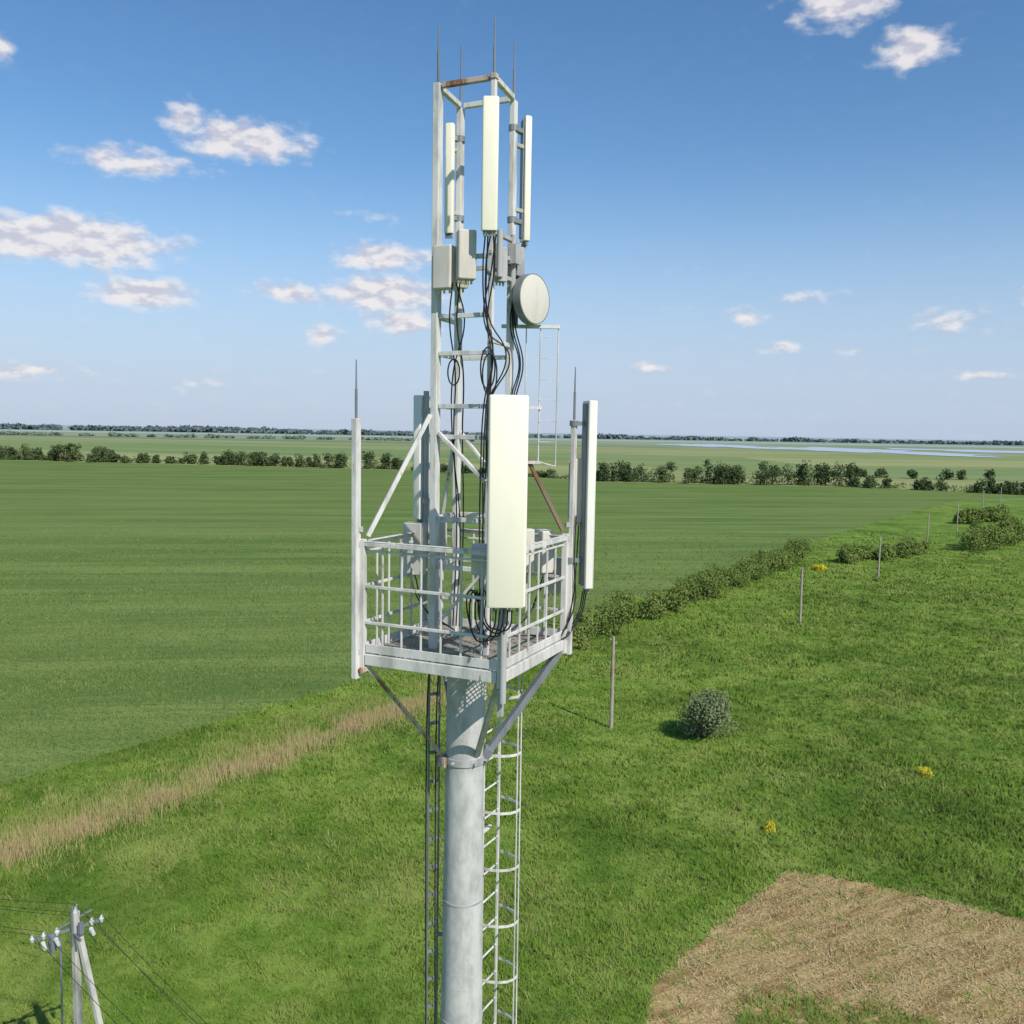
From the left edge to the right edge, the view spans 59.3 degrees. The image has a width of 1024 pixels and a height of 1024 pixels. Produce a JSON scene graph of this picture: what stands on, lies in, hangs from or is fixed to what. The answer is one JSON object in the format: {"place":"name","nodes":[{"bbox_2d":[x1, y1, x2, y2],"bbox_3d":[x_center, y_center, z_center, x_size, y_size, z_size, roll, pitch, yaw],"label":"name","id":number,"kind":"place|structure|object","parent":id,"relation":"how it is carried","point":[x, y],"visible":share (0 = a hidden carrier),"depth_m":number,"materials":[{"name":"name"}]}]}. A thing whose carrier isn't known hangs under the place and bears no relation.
{"place":"outdoors","nodes":[
{"label":"outdoors","id":0,"kind":"place"},
{"bbox_2d":[0,672,535,890],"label":"rough verge grass","id":1,"kind":"structure","parent":0,"point":[125,787],"depth_m":61.88,"materials":[{"name":"plant"}]},
{"bbox_2d":[15,449,609,473],"bbox_3d":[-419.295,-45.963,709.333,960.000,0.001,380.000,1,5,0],"label":"field","id":2,"kind":"structure","parent":0,"point":[561,469],"depth_m":664.04,"materials":[{"name":"green plant"}]},
{"bbox_2d":[0,435,673,447],"bbox_3d":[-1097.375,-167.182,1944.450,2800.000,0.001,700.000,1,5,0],"label":"field","id":3,"kind":"structure","parent":0,"point":[304,440],"depth_m":1782.37,"materials":[{"name":"green plant"}]},
{"bbox_2d":[0,440,792,463],"bbox_3d":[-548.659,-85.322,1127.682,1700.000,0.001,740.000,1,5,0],"label":"field","id":4,"kind":"structure","parent":0,"point":[190,448],"depth_m":951.93,"materials":[{"name":"green plant"}]},
{"bbox_2d":[0,424,1023,1023],"bbox_3d":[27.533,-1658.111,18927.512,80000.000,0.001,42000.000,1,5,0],"label":"ground","id":5,"kind":"structure","parent":0,"point":[912,524],"depth_m":57.87,"materials":[{"name":"green plant"}]},
{"bbox_2d":[0,441,114,461],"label":"tree line","id":6,"kind":"object","parent":5,"relation":"on","point":[54,453],"visible":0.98,"depth_m":593.70,"materials":[{"name":"green plant"}]},
{"bbox_2d":[0,899,206,1023],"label":"electricity pole","id":7,"kind":"object","parent":5,"relation":"on","point":[78,945],"visible":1,"depth_m":29.68,"materials":[{"name":"concrete"}]},
{"bbox_2d":[0,422,450,435],"bbox_3d":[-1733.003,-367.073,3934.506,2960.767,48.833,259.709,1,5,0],"label":"distant tree line","id":8,"kind":"object","parent":5,"relation":"on","point":[195,428],"visible":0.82,"depth_m":3893.65,"materials":[{"name":"green plant"}]},
{"bbox_2d":[0,430,474,441],"bbox_3d":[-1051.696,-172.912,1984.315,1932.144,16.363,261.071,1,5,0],"label":"distant tree line","id":9,"kind":"object","parent":5,"relation":"on","point":[112,434],"visible":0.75,"depth_m":1962.23,"materials":[{"name":"green plant"}]},
{"bbox_2d":[84,449,403,468],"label":"tree line","id":10,"kind":"object","parent":5,"relation":"on","point":[228,457],"visible":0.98,"depth_m":567.18,"materials":[{"name":"green plant"}]},
{"bbox_2d":[0,682,496,878],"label":"dry reeds","id":11,"kind":"object","parent":5,"relation":"on","point":[85,823],"visible":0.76,"depth_m":59.60,"materials":[{"name":"beige plant"}]},
{"bbox_2d":[351,16,597,1023],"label":"cell tower","id":12,"kind":"structure","parent":5,"relation":"on","point":[508,556],"depth_m":9.37,"materials":[{"name":"metal"}]},
{"bbox_2d":[393,462,600,480],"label":"tree line","id":13,"kind":"object","parent":5,"relation":"on","point":[444,468],"visible":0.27,"depth_m":485.12,"materials":[{"name":"green plant"}]},
{"bbox_2d":[609,636,616,728],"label":"utility pole","id":14,"kind":"object","parent":5,"relation":"on","point":[612,685],"visible":0.9,"depth_m":73.20,"materials":[{"name":"grey wood"}]},
{"bbox_2d":[532,537,814,659],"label":"hedge","id":15,"kind":"object","parent":5,"relation":"on","point":[657,603],"visible":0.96,"depth_m":125.64,"materials":[{"name":"green plant"}]},
{"bbox_2d":[675,687,740,738],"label":"willow bush","id":16,"kind":"object","parent":5,"relation":"on","point":[708,714],"visible":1,"depth_m":70.33,"materials":[{"name":"green plant"}]},
{"bbox_2d":[596,459,861,486],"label":"tree line","id":17,"kind":"object","parent":5,"relation":"on","point":[722,474],"visible":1,"depth_m":447.98,"materials":[{"name":"green plant"}]},
{"bbox_2d":[443,431,1023,445],"bbox_3d":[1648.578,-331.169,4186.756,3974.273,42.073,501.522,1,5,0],"label":"distant tree line","id":18,"kind":"object","parent":5,"relation":"on","point":[752,438],"visible":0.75,"depth_m":4157.64,"materials":[{"name":"green plant"}]},
{"bbox_2d":[764,821,776,833],"bbox_3d":[15.696,19.103,54.676,0.804,0.828,0.995,5,7,39],"label":"flowering shrub","id":19,"kind":"object","parent":5,"relation":"on","point":[769,827],"visible":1,"depth_m":54.57,"materials":[{"name":"yellow plant"}]},
{"bbox_2d":[799,567,802,622],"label":"utility pole","id":20,"kind":"object","parent":5,"relation":"on","point":[800,605],"visible":0.9,"depth_m":116.06,"materials":[{"name":"grey wood"}]},
{"bbox_2d":[811,564,827,570],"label":"flowering shrub","id":21,"kind":"object","parent":5,"relation":"on","point":[819,566],"visible":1,"depth_m":162.65,"materials":[{"name":"yellow plant"}]},
{"bbox_2d":[647,873,1023,1023],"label":"mown dry patch","id":22,"kind":"object","parent":5,"relation":"on","point":[984,1000],"visible":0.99,"depth_m":41.31,"materials":[{"name":"beige plant"}]},
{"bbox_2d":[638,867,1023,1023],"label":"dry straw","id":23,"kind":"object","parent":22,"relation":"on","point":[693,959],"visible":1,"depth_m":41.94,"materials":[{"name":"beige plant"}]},
{"bbox_2d":[877,536,881,577],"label":"utility pole","id":24,"kind":"object","parent":5,"relation":"on","point":[879,558],"visible":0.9,"depth_m":154.51,"materials":[{"name":"grey wood"}]},
{"bbox_2d":[768,465,995,479],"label":"tree line","id":25,"kind":"object","parent":5,"relation":"on","point":[948,475],"visible":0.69,"depth_m":542.60,"materials":[{"name":"green plant"}]},
{"bbox_2d":[836,536,933,563],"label":"hedge","id":26,"kind":"object","parent":5,"relation":"on","point":[855,553],"visible":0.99,"depth_m":177.64,"materials":[{"name":"green plant"}]},
{"bbox_2d":[915,766,934,777],"bbox_3d":[29.441,18.489,64.248,1.270,0.824,1.280,5,7,41],"label":"flowering shrub","id":27,"kind":"object","parent":5,"relation":"on","point":[924,770],"visible":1,"depth_m":64.07,"materials":[{"name":"yellow plant"}]},
{"bbox_2d":[926,513,929,540],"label":"utility pole","id":28,"kind":"object","parent":5,"relation":"on","point":[928,514],"visible":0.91,"depth_m":203.85,"materials":[{"name":"grey wood"}]},
{"bbox_2d":[850,475,1023,494],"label":"tree line","id":29,"kind":"object","parent":5,"relation":"on","point":[925,484],"visible":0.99,"depth_m":415.69,"materials":[{"name":"green plant"}]},
{"bbox_2d":[956,504,958,530],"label":"utility pole","id":30,"kind":"object","parent":5,"relation":"on","point":[957,518],"visible":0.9,"depth_m":236.19,"materials":[{"name":"grey wood"}]},
{"bbox_2d":[952,504,1014,523],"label":"hedge","id":31,"kind":"object","parent":5,"relation":"on","point":[977,515],"visible":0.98,"depth_m":258.79,"materials":[{"name":"green plant"}]},
{"bbox_2d":[956,517,1023,551],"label":"hedge","id":32,"kind":"object","parent":5,"relation":"on","point":[994,534],"visible":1,"depth_m":197.43,"materials":[{"name":"green plant"}]},
{"bbox_2d":[0,460,1023,783],"bbox_3d":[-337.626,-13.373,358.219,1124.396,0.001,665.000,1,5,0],"label":"crop field","id":33,"kind":"structure","parent":0,"point":[218,502],"depth_m":176.34,"materials":[{"name":"green plant"}]},
{"bbox_2d":[0,430,1023,447],"bbox_3d":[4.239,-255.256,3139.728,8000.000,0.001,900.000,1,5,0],"label":"tree line","id":34,"kind":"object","parent":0,"point":[528,439],"depth_m":3062.93,"materials":[{"name":"green plant"}]},
{"bbox_2d":[0,0,1023,440],"label":"sky","id":35,"kind":"structure","parent":0,"point":[755,218],"materials":[{"name":"blue"}]},
{"bbox_2d":[652,444,795,448],"bbox_3d":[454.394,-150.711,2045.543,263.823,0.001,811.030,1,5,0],"label":"water","id":36,"kind":"structure","parent":0,"point":[720,445],"depth_m":1997.73,"materials":[{"name":"blue liquid"}]},
{"bbox_2d":[645,465,1023,480],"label":"field","id":37,"kind":"structure","parent":0,"point":[1001,474],"depth_m":643.75,"materials":[{"name":"green plant"}]},
{"bbox_2d":[740,457,1023,467],"bbox_3d":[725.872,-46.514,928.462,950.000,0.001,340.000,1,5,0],"label":"field","id":38,"kind":"structure","parent":0,"point":[929,463],"depth_m":891.63,"materials":[{"name":"green plant"}]},
{"bbox_2d":[777,447,1007,457],"bbox_3d":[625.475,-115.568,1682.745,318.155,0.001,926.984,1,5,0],"label":"water","id":39,"kind":"structure","parent":0,"point":[873,451],"depth_m":1578.45,"materials":[{"name":"blue liquid"}]},
{"bbox_2d":[884,448,1023,452],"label":"water","id":40,"kind":"structure","parent":0,"point":[988,451],"depth_m":1919.70,"materials":[{"name":"blue liquid"}]}
]}

